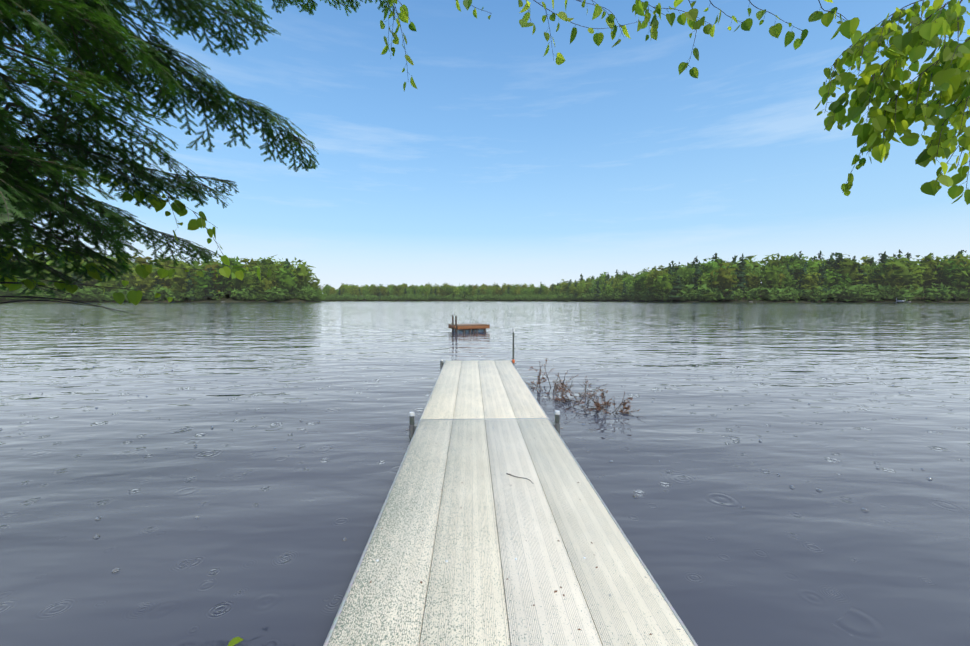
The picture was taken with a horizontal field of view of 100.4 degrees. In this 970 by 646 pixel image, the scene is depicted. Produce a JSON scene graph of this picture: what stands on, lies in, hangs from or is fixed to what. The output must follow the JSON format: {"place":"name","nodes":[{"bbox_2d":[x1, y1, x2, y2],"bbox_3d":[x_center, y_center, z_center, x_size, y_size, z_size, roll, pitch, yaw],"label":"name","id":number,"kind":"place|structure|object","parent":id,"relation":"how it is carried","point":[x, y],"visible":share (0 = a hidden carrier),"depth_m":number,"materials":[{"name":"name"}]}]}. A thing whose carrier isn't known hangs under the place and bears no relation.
{"place":"outdoors","nodes":[
{"label":"outdoors","id":0,"kind":"place"},
{"bbox_2d":[0,301,969,645],"bbox_3d":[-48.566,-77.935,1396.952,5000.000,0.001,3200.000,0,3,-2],"label":"lake water","id":1,"kind":"structure","parent":0,"point":[258,553],"depth_m":3.42,"materials":[{"name":"grey liquid"}]},
{"bbox_2d":[448,316,489,331],"bbox_3d":[-0.724,0.307,16.932,1.571,1.260,1.024,-2,4,-27],"label":"swim raft","id":2,"kind":"object","parent":1,"relation":"on","point":[473,327],"visible":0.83,"depth_m":16.52,"materials":[{"name":"brown wood"}]},
{"bbox_2d":[0,359,952,572],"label":"rain bubbles","id":3,"kind":"object","parent":1,"relation":"on","point":[345,539],"visible":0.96,"depth_m":2.93,"materials":[{"name":"white"}]},
{"bbox_2d":[323,328,697,645],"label":"dock deck","id":4,"kind":"structure","parent":1,"relation":"on","point":[496,523],"depth_m":1.84,"materials":[{"name":"wood"}]},
{"bbox_2d":[526,360,644,417],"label":"plants","id":5,"kind":"object","parent":1,"relation":"in","point":[596,404],"visible":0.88,"depth_m":5.14,"materials":[{"name":"brown plant"}]},
{"bbox_2d":[0,288,969,302],"bbox_3d":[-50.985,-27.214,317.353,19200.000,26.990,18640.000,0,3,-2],"label":"terrain","id":6,"kind":"structure","parent":0,"point":[227,298],"depth_m":227.15,"materials":[{"name":"green plant"}]},
{"bbox_2d":[0,166,271,305],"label":"sapling wood","id":7,"kind":"object","parent":6,"relation":"on","point":[134,297],"visible":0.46,"depth_m":2.37,"materials":[{"name":"green plant"}]},
{"bbox_2d":[0,0,398,320],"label":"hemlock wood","id":8,"kind":"object","parent":6,"relation":"on","point":[25,193],"visible":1,"depth_m":1.96,"materials":[{"name":"green plant"}]},
{"bbox_2d":[228,637,242,645],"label":"leaf","id":9,"kind":"object","parent":6,"relation":"on","point":[234,641],"visible":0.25,"depth_m":1.52,"materials":[{"name":"green plant"}]},
{"bbox_2d":[0,249,969,301],"bbox_3d":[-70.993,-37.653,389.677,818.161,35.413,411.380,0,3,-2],"label":"forest trees","id":10,"kind":"object","parent":6,"relation":"on","point":[794,275],"visible":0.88,"depth_m":230.87,"materials":[{"name":"green plant"}]},
{"bbox_2d":[380,0,969,204],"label":"tree leaves","id":11,"kind":"object","parent":6,"relation":"on","point":[949,77],"visible":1,"depth_m":2.31,"materials":[{"name":"green plant"}]},
{"bbox_2d":[0,0,969,289],"label":"sky","id":12,"kind":"structure","parent":0,"point":[507,163],"materials":[{"name":"blue"}]}
]}

